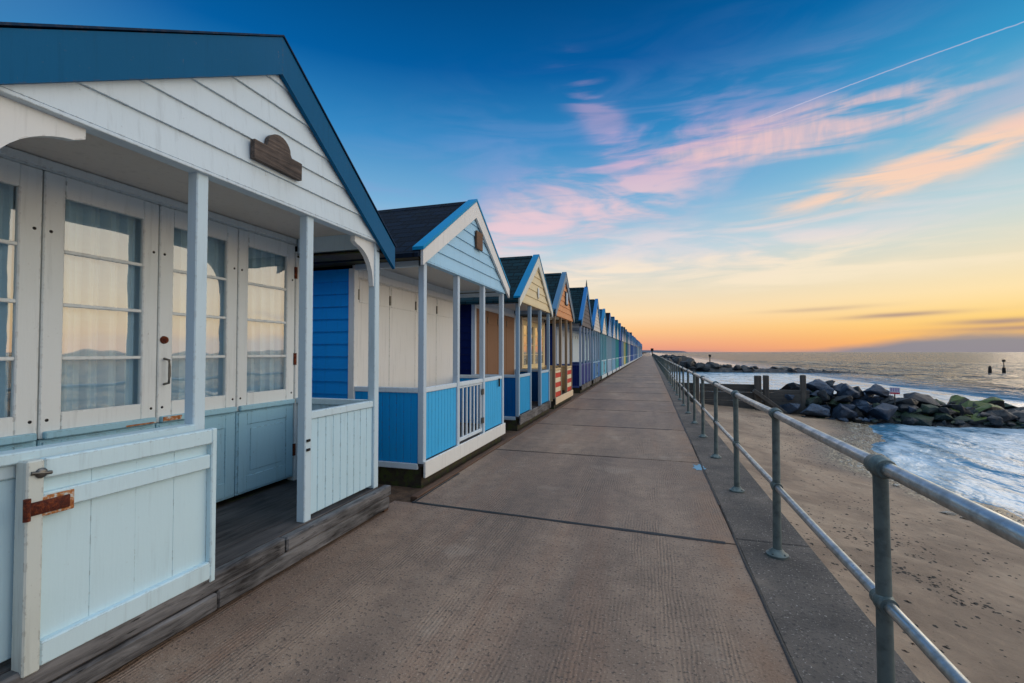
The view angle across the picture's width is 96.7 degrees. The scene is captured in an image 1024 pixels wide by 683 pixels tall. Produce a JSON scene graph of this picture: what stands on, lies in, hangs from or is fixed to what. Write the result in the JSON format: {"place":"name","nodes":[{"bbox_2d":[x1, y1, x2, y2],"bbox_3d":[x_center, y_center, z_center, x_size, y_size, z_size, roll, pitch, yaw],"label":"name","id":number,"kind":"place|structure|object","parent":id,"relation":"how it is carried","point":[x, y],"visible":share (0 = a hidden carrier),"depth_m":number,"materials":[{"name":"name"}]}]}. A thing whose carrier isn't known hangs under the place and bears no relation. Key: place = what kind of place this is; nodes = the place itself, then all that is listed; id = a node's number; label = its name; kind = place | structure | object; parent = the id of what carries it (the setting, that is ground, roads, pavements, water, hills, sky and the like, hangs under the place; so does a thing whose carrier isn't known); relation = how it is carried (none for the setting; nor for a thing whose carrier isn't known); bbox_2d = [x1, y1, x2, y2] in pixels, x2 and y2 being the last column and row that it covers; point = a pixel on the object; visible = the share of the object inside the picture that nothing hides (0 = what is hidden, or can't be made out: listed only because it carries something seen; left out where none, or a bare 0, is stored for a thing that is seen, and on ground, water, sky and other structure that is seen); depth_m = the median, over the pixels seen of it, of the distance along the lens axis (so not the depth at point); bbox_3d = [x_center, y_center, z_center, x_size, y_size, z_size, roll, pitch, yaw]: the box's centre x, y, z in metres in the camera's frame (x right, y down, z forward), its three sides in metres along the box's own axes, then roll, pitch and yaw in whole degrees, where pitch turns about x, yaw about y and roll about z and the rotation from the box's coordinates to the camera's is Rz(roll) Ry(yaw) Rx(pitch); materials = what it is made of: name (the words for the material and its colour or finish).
{"place":"outdoors","nodes":[
{"label":"outdoors","id":0,"kind":"place"},
{"bbox_2d":[95,356,796,682],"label":"promenade","id":1,"kind":"structure","parent":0,"point":[545,601],"depth_m":3.00,"materials":[{"name":"concrete"}]},
{"bbox_2d":[410,358,639,501],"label":"kerb board","id":2,"kind":"object","parent":1,"relation":"on","point":[423,491],"visible":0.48,"depth_m":6.68,"materials":[{"name":"wood"}]},
{"bbox_2d":[165,401,898,682],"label":"grit","id":3,"kind":"object","parent":1,"relation":"on","point":[270,663],"visible":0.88,"depth_m":3.17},
{"bbox_2d":[412,368,801,682],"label":"bitumen joint","id":4,"kind":"object","parent":1,"relation":"on","point":[792,666],"visible":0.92,"depth_m":3.94,"materials":[{"name":"black"}]},
{"bbox_2d":[378,356,642,503],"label":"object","id":5,"kind":"structure","parent":0,"point":[402,493],"depth_m":5.29,"materials":[{"name":"concrete"}]},
{"bbox_2d":[0,22,396,682],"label":"beach hut","id":6,"kind":"object","parent":5,"relation":"on","point":[182,212],"visible":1,"depth_m":2.81,"materials":[{"name":"paint"}]},
{"bbox_2d":[0,157,42,451],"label":"door","id":7,"kind":"structure","parent":6,"relation":"in","point":[19,430],"depth_m":2.64,"materials":[{"name":"paint"}]},
{"bbox_2d":[36,171,158,445],"bbox_3d":[-2.710,0.154,3.026,0.076,2.351,0.667,0,-1,17],"label":"door","id":8,"kind":"structure","parent":6,"relation":"in","point":[54,425],"depth_m":2.90,"materials":[{"name":"paint"}]},
{"bbox_2d":[155,205,237,502],"bbox_3d":[-2.500,0.169,3.668,0.104,2.351,0.667,0,-1,17],"label":"door","id":9,"kind":"structure","parent":6,"relation":"in","point":[220,410],"depth_m":3.78,"materials":[{"name":"paint"}]},
{"bbox_2d":[234,229,297,495],"bbox_3d":[-2.317,0.184,4.328,0.072,2.351,0.687,0,-1,17],"label":"door","id":10,"kind":"structure","parent":6,"relation":"in","point":[265,449],"depth_m":4.25,"materials":[{"name":"paint"}]},
{"bbox_2d":[312,199,509,487],"bbox_3d":[-2.681,-0.171,7.392,4.522,3.882,3.440,0,-1,17],"label":"beach hut","id":11,"kind":"object","parent":5,"relation":"on","point":[439,415],"visible":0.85,"depth_m":6.10,"materials":[{"name":"paint"}]},
{"bbox_2d":[357,279,388,386],"bbox_3d":[-1.825,0.310,5.978,0.054,2.176,0.729,0,-1,17],"label":"door","id":12,"kind":"structure","parent":11,"relation":"in","point":[363,285],"depth_m":5.85,"materials":[{"name":"paint"}]},
{"bbox_2d":[389,286,414,387],"bbox_3d":[-1.615,0.326,6.672,0.054,2.176,0.729,0,-1,17],"label":"door","id":13,"kind":"structure","parent":11,"relation":"in","point":[401,302],"depth_m":6.65,"materials":[{"name":"paint"}]},
{"bbox_2d":[415,293,435,387],"bbox_3d":[-1.405,0.342,7.365,0.054,2.176,0.729,0,-1,17],"label":"door","id":14,"kind":"structure","parent":11,"relation":"in","point":[431,302],"depth_m":7.49,"materials":[{"name":"paint"}]},
{"bbox_2d":[436,298,452,384],"bbox_3d":[-1.194,0.358,8.059,0.054,2.176,0.729,0,-1,17],"label":"door","id":15,"kind":"structure","parent":11,"relation":"in","point":[444,309],"depth_m":8.03,"materials":[{"name":"paint"}]},
{"bbox_2d":[460,254,553,430],"bbox_3d":[-1.529,-0.078,11.190,4.522,3.872,3.340,0,-1,17],"label":"beach hut","id":16,"kind":"object","parent":5,"relation":"on","point":[527,401],"visible":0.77,"depth_m":10.08,"materials":[{"name":"paint"}]},
{"bbox_2d":[476,308,486,373],"bbox_3d":[-0.662,0.398,9.812,0.054,2.176,0.704,0,-1,17],"label":"door","id":17,"kind":"structure","parent":16,"relation":"in","point":[477,310],"depth_m":9.62,"materials":[{"name":"paint"}]},
{"bbox_2d":[487,311,496,373],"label":"door","id":18,"kind":"structure","parent":16,"relation":"in","point":[491,317],"depth_m":10.43,"materials":[{"name":"paint"}]},
{"bbox_2d":[497,314,505,374],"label":"door","id":19,"kind":"structure","parent":16,"relation":"in","point":[497,314],"depth_m":10.91,"materials":[{"name":"paint"}]},
{"bbox_2d":[506,316,513,374],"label":"door","id":20,"kind":"structure","parent":16,"relation":"in","point":[509,320],"depth_m":11.76,"materials":[{"name":"paint"}]},
{"bbox_2d":[520,272,574,408],"bbox_3d":[-0.482,-0.098,14.646,4.522,4.072,3.300,0,-1,17],"label":"beach hut","id":21,"kind":"object","parent":5,"relation":"on","point":[561,391],"visible":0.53,"depth_m":13.70,"materials":[{"name":"paint"}]},
{"bbox_2d":[523,320,527,367],"bbox_3d":[0.384,0.109,13.296,0.040,1.436,0.682,0,-1,17],"label":"window","id":22,"kind":"structure","parent":21,"relation":"in","point":[525,352],"depth_m":13.29,"materials":[{"name":"glass"}]},
{"bbox_2d":[531,322,534,367],"bbox_3d":[0.600,0.494,13.943,0.072,2.176,0.682,0,-1,17],"label":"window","id":23,"kind":"structure","parent":21,"relation":"in","point":[532,324],"depth_m":14.13,"materials":[{"name":"glass"}]},
{"bbox_2d":[534,323,537,367],"bbox_3d":[0.800,0.509,14.604,0.072,2.176,0.682,0,-1,17],"label":"window","id":24,"kind":"structure","parent":21,"relation":"in","point":[535,324],"depth_m":14.51,"materials":[{"name":"glass"}]},
{"bbox_2d":[542,325,544,367],"bbox_3d":[1.000,0.524,15.264,0.072,2.176,0.682,0,-1,17],"label":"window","id":25,"kind":"structure","parent":21,"relation":"in","point":[543,366],"depth_m":15.46,"materials":[{"name":"glass"}]},
{"bbox_2d":[545,280,592,392],"bbox_3d":[0.978,-0.251,19.464,4.522,4.600,3.400,0,-1,17],"label":"beach hut","id":26,"kind":"object","parent":5,"relation":"on","point":[581,377],"visible":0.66,"depth_m":18.29,"materials":[{"name":"paint"}]},
{"bbox_2d":[557,329,558,363],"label":"door","id":27,"kind":"structure","parent":26,"relation":"in","point":[557,329],"depth_m":17.94,"materials":[{"name":"paint"}]},
{"bbox_2d":[563,330,564,363],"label":"door","id":28,"kind":"structure","parent":26,"relation":"in","point":[563,330],"depth_m":19.29,"materials":[{"name":"paint"}]},
{"bbox_2d":[567,331,568,363],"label":"door","id":29,"kind":"structure","parent":26,"relation":"in","point":[567,331],"depth_m":20.14,"materials":[{"name":"paint"}]},
{"bbox_2d":[569,299,601,385],"bbox_3d":[2.095,0.013,23.143,4.522,4.242,3.500,0,-1,17],"label":"beach hut","id":30,"kind":"object","parent":5,"relation":"on","point":[595,363],"visible":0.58,"depth_m":22.22,"materials":[{"name":"paint"}]},
{"bbox_2d":[573,333,574,361],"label":"door","id":31,"kind":"structure","parent":30,"relation":"in","point":[573,333],"depth_m":21.73,"materials":[{"name":"paint"}]},
{"bbox_2d":[575,333,577,361],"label":"door","id":32,"kind":"structure","parent":30,"relation":"in","point":[576,336],"depth_m":22.44,"materials":[{"name":"paint"}]},
{"bbox_2d":[577,334,578,361],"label":"door","id":33,"kind":"structure","parent":30,"relation":"in","point":[577,334],"depth_m":23.07,"materials":[{"name":"paint"}]},
{"bbox_2d":[582,309,607,380],"bbox_3d":[3.183,0.171,26.729,4.522,4.092,3.300,0,-1,17],"label":"beach hut","id":34,"kind":"object","parent":5,"relation":"on","point":[603,334],"visible":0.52,"depth_m":25.66,"materials":[{"name":"paint"}]},
{"bbox_2d":[593,313,612,376],"bbox_3d":[4.281,0.215,30.367,4.512,4.172,3.400,0,-1,17],"label":"beach hut","id":35,"kind":"object","parent":5,"relation":"on","point":[608,351],"visible":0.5,"depth_m":29.27,"materials":[{"name":"paint"}]},
{"bbox_2d":[603,317,615,374],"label":"beach hut","id":36,"kind":"object","parent":5,"relation":"on","point":[613,345],"visible":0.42,"depth_m":33.12,"materials":[{"name":"paint"}]},
{"bbox_2d":[603,320,618,371],"bbox_3d":[6.440,0.362,37.486,4.512,4.206,3.400,0,-1,17],"label":"beach hut","id":37,"kind":"object","parent":5,"relation":"on","point":[617,345],"visible":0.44,"depth_m":36.67,"materials":[{"name":"paint"}]},
{"bbox_2d":[618,323,621,370],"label":"beach hut","id":38,"kind":"object","parent":5,"relation":"on","point":[620,339],"visible":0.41,"depth_m":40.23,"materials":[{"name":"paint"}]},
{"bbox_2d":[621,326,623,368],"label":"beach hut","id":39,"kind":"object","parent":5,"relation":"on","point":[622,351],"visible":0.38,"depth_m":43.98,"materials":[{"name":"paint"}]},
{"bbox_2d":[623,327,625,367],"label":"beach hut","id":40,"kind":"object","parent":5,"relation":"on","point":[624,347],"visible":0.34,"depth_m":47.37,"materials":[{"name":"paint"}]},
{"bbox_2d":[625,329,627,366],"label":"beach hut","id":41,"kind":"object","parent":5,"relation":"on","point":[626,343],"visible":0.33,"depth_m":51.29,"materials":[{"name":"paint"}]},
{"bbox_2d":[627,331,628,363],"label":"beach hut","id":42,"kind":"object","parent":5,"relation":"on","point":[628,348],"visible":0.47,"depth_m":54.83,"materials":[{"name":"paint"}]},
{"bbox_2d":[0,0,1023,351],"label":"sky","id":43,"kind":"structure","parent":0,"point":[717,175],"materials":[{"name":"blue"}]},
{"bbox_2d":[642,350,690,352],"bbox_3d":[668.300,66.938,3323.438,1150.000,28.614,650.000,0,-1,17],"label":"headland","id":44,"kind":"structure","parent":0,"point":[655,351],"depth_m":2925.10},
{"bbox_2d":[652,356,920,682],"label":"sea wall","id":45,"kind":"structure","parent":0,"point":[818,639],"depth_m":2.99,"materials":[{"name":"concrete"}]},
{"bbox_2d":[653,354,1023,682],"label":"handrail","id":46,"kind":"object","parent":45,"relation":"on","point":[882,469],"visible":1,"depth_m":1.87,"materials":[{"name":"metal"}]},
{"bbox_2d":[651,352,1023,517],"bbox_3d":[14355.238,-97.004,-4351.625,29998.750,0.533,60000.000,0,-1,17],"label":"sea","id":47,"kind":"structure","parent":0,"point":[981,465],"depth_m":40.76,"materials":[{"name":"liquid"}]},
{"bbox_2d":[673,379,1023,682],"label":"beach","id":48,"kind":"structure","parent":0,"point":[968,651],"depth_m":6.57,"materials":[{"name":"sand"}]},
{"bbox_2d":[675,375,809,413],"bbox_3d":[11.537,3.171,22.992,6.200,3.020,0.730,0,-1,17],"label":"timber groyne","id":49,"kind":"object","parent":48,"relation":"on","point":[768,397],"visible":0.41,"depth_m":22.78,"materials":[{"name":"wood"}]},
{"bbox_2d":[785,394,793,399],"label":"boulder","id":50,"kind":"object","parent":49,"relation":"on","point":[789,397],"visible":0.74,"depth_m":22.41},
{"bbox_2d":[671,365,857,373],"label":"groyne rubble","id":51,"kind":"object","parent":48,"relation":"on","point":[724,369],"visible":0.34,"depth_m":74.90,"materials":[{"name":"stone"}]},
{"bbox_2d":[672,357,681,364],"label":"boulder","id":52,"kind":"object","parent":51,"relation":"on","point":[676,360],"visible":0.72,"depth_m":83.05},
{"bbox_2d":[680,361,687,367],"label":"boulder","id":53,"kind":"object","parent":51,"relation":"on","point":[682,363],"visible":0.62,"depth_m":77.00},
{"bbox_2d":[686,359,694,367],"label":"boulder","id":54,"kind":"object","parent":51,"relation":"on","point":[689,363],"visible":0.69,"depth_m":76.92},
{"bbox_2d":[694,362,704,368],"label":"boulder","id":55,"kind":"object","parent":51,"relation":"on","point":[698,365],"visible":1,"depth_m":76.61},
{"bbox_2d":[702,364,710,371],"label":"boulder","id":56,"kind":"object","parent":51,"relation":"on","point":[707,368],"visible":0.91,"depth_m":76.08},
{"bbox_2d":[780,403,800,413],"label":"boulder","id":57,"kind":"object","parent":48,"relation":"on","point":[790,408],"visible":0.73,"depth_m":22.01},
{"bbox_2d":[800,403,830,416],"bbox_3d":[14.444,3.295,21.768,1.262,0.675,0.871,-6,-8,15],"label":"boulder","id":58,"kind":"object","parent":48,"relation":"on","point":[812,409],"visible":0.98,"depth_m":21.49,"materials":[{"name":"stone"}]},
{"bbox_2d":[831,403,857,418],"bbox_3d":[15.739,3.305,21.451,1.088,0.736,0.968,-1,-1,23],"label":"boulder","id":59,"kind":"object","parent":48,"relation":"on","point":[840,410],"visible":0.96,"depth_m":21.24,"materials":[{"name":"stone"}]},
{"bbox_2d":[744,412,1023,682],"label":"weed scraps","id":60,"kind":"object","parent":48,"relation":"on","point":[935,585],"visible":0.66,"depth_m":5.81,"materials":[{"name":"plant"}]},
{"bbox_2d":[778,401,1023,428],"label":"groyne rubble","id":61,"kind":"object","parent":48,"relation":"on","point":[970,409],"visible":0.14,"depth_m":21.21,"materials":[{"name":"stone"}]},
{"bbox_2d":[779,382,799,389],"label":"boulder","id":62,"kind":"object","parent":61,"relation":"on","point":[788,386],"visible":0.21,"depth_m":25.57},
{"bbox_2d":[805,396,821,405],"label":"boulder","id":63,"kind":"object","parent":61,"relation":"on","point":[814,400],"visible":0.73,"depth_m":22.06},
{"bbox_2d":[817,389,828,402],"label":"boulder","id":64,"kind":"object","parent":63,"relation":"on","point":[822,395],"visible":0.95,"depth_m":22.01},
{"bbox_2d":[828,399,849,407],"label":"boulder","id":65,"kind":"object","parent":61,"relation":"on","point":[832,403],"visible":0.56,"depth_m":22.05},
{"bbox_2d":[834,395,852,402],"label":"boulder","id":66,"kind":"object","parent":65,"relation":"on","point":[845,398],"visible":1,"depth_m":21.71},
{"bbox_2d":[836,383,859,397],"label":"boulder","id":67,"kind":"object","parent":66,"relation":"on","point":[846,389],"visible":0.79,"depth_m":22.10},
{"bbox_2d":[832,383,842,392],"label":"boulder","id":68,"kind":"object","parent":67,"relation":"on","point":[836,388],"visible":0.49,"depth_m":22.64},
{"bbox_2d":[850,399,870,406],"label":"boulder","id":69,"kind":"object","parent":61,"relation":"on","point":[857,402],"visible":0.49,"depth_m":22.22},
{"bbox_2d":[860,393,873,400],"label":"boulder","id":70,"kind":"object","parent":61,"relation":"on","point":[867,395],"visible":0.27,"depth_m":22.59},
{"bbox_2d":[865,396,883,403],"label":"boulder","id":71,"kind":"object","parent":61,"relation":"on","point":[876,399],"visible":0.65,"depth_m":22.26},
{"bbox_2d":[863,384,889,396],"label":"boulder","id":72,"kind":"object","parent":71,"relation":"on","point":[876,389],"visible":1,"depth_m":22.12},
{"bbox_2d":[864,403,897,419],"bbox_3d":[17.246,3.243,21.151,1.181,0.768,1.217,0,-1,12],"label":"boulder","id":73,"kind":"object","parent":61,"relation":"on","point":[884,411],"visible":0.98,"depth_m":20.89,"materials":[{"name":"stone"}]},
{"bbox_2d":[856,406,872,412],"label":"boulder","id":74,"kind":"object","parent":73,"relation":"on","point":[864,409],"visible":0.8,"depth_m":21.44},
{"bbox_2d":[887,397,918,405],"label":"boulder","id":75,"kind":"object","parent":61,"relation":"on","point":[909,401],"visible":0.57,"depth_m":21.31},
{"bbox_2d":[880,395,895,403],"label":"boulder","id":76,"kind":"object","parent":75,"relation":"on","point":[887,399],"visible":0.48,"depth_m":22.00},
{"bbox_2d":[889,387,899,405],"bbox_3d":[18.098,2.717,21.507,0.380,1.100,0.091,-1,-2,34],"label":"warning sign","id":77,"kind":"object","parent":75,"relation":"on","point":[894,390],"visible":0.93,"depth_m":21.50,"materials":[{"name":"metal"}]},
{"bbox_2d":[894,408,921,416],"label":"boulder","id":78,"kind":"object","parent":61,"relation":"on","point":[899,413],"visible":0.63,"depth_m":21.31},
{"bbox_2d":[902,417,918,423],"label":"boulder","id":79,"kind":"object","parent":61,"relation":"on","point":[911,420],"visible":1,"depth_m":20.75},
{"bbox_2d":[903,392,940,407],"bbox_3d":[19.694,2.908,21.940,1.336,0.765,0.940,14,13,15],"label":"boulder","id":80,"kind":"object","parent":61,"relation":"on","point":[920,398],"visible":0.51,"depth_m":21.69,"materials":[{"name":"stone"}]},
{"bbox_2d":[920,404,938,414],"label":"boulder","id":81,"kind":"object","parent":61,"relation":"on","point":[929,409],"visible":0.84,"depth_m":21.03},
{"bbox_2d":[932,413,953,421],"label":"boulder","id":82,"kind":"object","parent":61,"relation":"on","point":[946,417],"visible":0.91,"depth_m":20.75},
{"bbox_2d":[937,407,955,414],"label":"boulder","id":83,"kind":"object","parent":61,"relation":"on","point":[946,410],"visible":0.56,"depth_m":20.77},
{"bbox_2d":[946,395,968,404],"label":"boulder","id":84,"kind":"object","parent":61,"relation":"on","point":[957,399],"visible":0.56,"depth_m":23.45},
{"bbox_2d":[954,420,964,425],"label":"boulder","id":85,"kind":"object","parent":61,"relation":"on","point":[959,422],"visible":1,"depth_m":20.35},
{"bbox_2d":[953,416,971,421],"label":"boulder","id":86,"kind":"object","parent":61,"relation":"on","point":[965,419],"visible":0.84,"depth_m":20.60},
{"bbox_2d":[961,400,978,407],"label":"boulder","id":87,"kind":"object","parent":61,"relation":"on","point":[968,403],"visible":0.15,"depth_m":22.49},
{"bbox_2d":[973,402,988,407],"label":"boulder","id":88,"kind":"object","parent":61,"relation":"on","point":[977,404],"visible":0.29,"depth_m":22.04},
{"bbox_2d":[980,412,991,416],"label":"boulder","id":89,"kind":"object","parent":61,"relation":"on","point":[983,414],"visible":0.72,"depth_m":20.42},
{"bbox_2d":[974,403,1004,412],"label":"boulder","id":90,"kind":"object","parent":61,"relation":"on","point":[986,407],"visible":0.55,"depth_m":21.15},
{"bbox_2d":[979,397,1004,408],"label":"boulder","id":91,"kind":"object","parent":61,"relation":"on","point":[996,400],"visible":0.45,"depth_m":22.09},
{"bbox_2d":[987,415,1002,425],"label":"boulder","id":92,"kind":"object","parent":61,"relation":"on","point":[995,420],"visible":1,"depth_m":20.00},
{"bbox_2d":[1004,403,1015,408],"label":"boulder","id":93,"kind":"object","parent":61,"relation":"on","point":[1008,406],"visible":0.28,"depth_m":22.51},
{"bbox_2d":[1011,413,1023,420],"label":"boulder","id":94,"kind":"object","parent":61,"relation":"on","point":[1019,415],"visible":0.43,"depth_m":20.29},
{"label":"boulder","id":95,"kind":"object","parent":61,"relation":"on","visible":0},
{"bbox_2d":[987,410,1017,422],"bbox_3d":[21.901,3.350,20.461,1.085,0.594,0.664,0,-1,16],"label":"boulder","id":96,"kind":"object","parent":95,"relation":"on","point":[1006,416],"visible":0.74,"depth_m":20.20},
{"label":"boulder","id":97,"kind":"object","parent":61,"relation":"on","visible":0},
{"bbox_2d":[806,379,833,396],"bbox_3d":[15.315,2.250,22.782,1.410,0.755,0.974,12,3,23],"label":"boulder","id":98,"kind":"object","parent":97,"relation":"on","point":[816,385],"visible":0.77,"depth_m":22.46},
{"bbox_2d":[899,411,933,425],"bbox_3d":[18.658,3.580,21.087,0.952,0.711,1.220,1,-2,-30],"label":"boulder","id":99,"kind":"object","parent":48,"relation":"on","point":[925,420],"visible":0.82,"depth_m":20.76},
{"bbox_2d":[907,406,916,412],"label":"boulder","id":100,"kind":"object","parent":99,"relation":"on","point":[910,409],"visible":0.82,"depth_m":21.03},
{"bbox_2d":[896,403,918,411],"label":"boulder","id":101,"kind":"object","parent":100,"relation":"on","point":[902,407],"visible":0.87,"depth_m":21.20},
{"bbox_2d":[838,421,1023,522],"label":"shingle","id":102,"kind":"object","parent":48,"relation":"on","point":[883,455],"visible":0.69,"depth_m":16.66,"materials":[{"name":"stone"}]},
{"bbox_2d":[851,418,862,422],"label":"boulder","id":103,"kind":"object","parent":102,"relation":"on","point":[856,420],"visible":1,"depth_m":21.05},
{"bbox_2d":[940,511,956,515],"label":"pale stone","id":104,"kind":"object","parent":48,"relation":"on","point":[949,513],"visible":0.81,"depth_m":8.61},
{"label":"boulder","id":105,"kind":"object","parent":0,"visible":0},
{"bbox_2d":[853,386,864,398],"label":"boulder","id":106,"kind":"object","parent":105,"relation":"on","point":[859,390],"visible":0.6,"depth_m":22.45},
{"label":"boulder","id":107,"kind":"object","parent":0,"visible":0},
{"bbox_2d":[939,404,972,415],"bbox_3d":[20.737,3.288,21.454,1.158,0.733,1.121,0,-1,6],"label":"boulder","id":108,"kind":"object","parent":107,"relation":"on","point":[962,410],"visible":0.49,"depth_m":20.98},
{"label":"boulder","id":109,"kind":"object","parent":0,"visible":0},
{"bbox_2d":[967,413,987,423],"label":"boulder","id":110,"kind":"object","parent":109,"relation":"on","point":[980,420],"visible":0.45,"depth_m":20.40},
{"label":"boulder","id":111,"kind":"object","parent":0,"visible":0},
{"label":"boulder","id":112,"kind":"object","parent":111,"relation":"on","visible":0},
{"bbox_2d":[825,380,834,387],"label":"boulder","id":113,"kind":"object","parent":112,"relation":"on","point":[830,383],"visible":0.53,"depth_m":22.70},
{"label":"boulder","id":114,"kind":"object","parent":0,"visible":0},
{"bbox_2d":[833,404,854,409],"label":"boulder","id":115,"kind":"object","parent":114,"relation":"on","point":[851,406],"visible":0.36,"depth_m":21.58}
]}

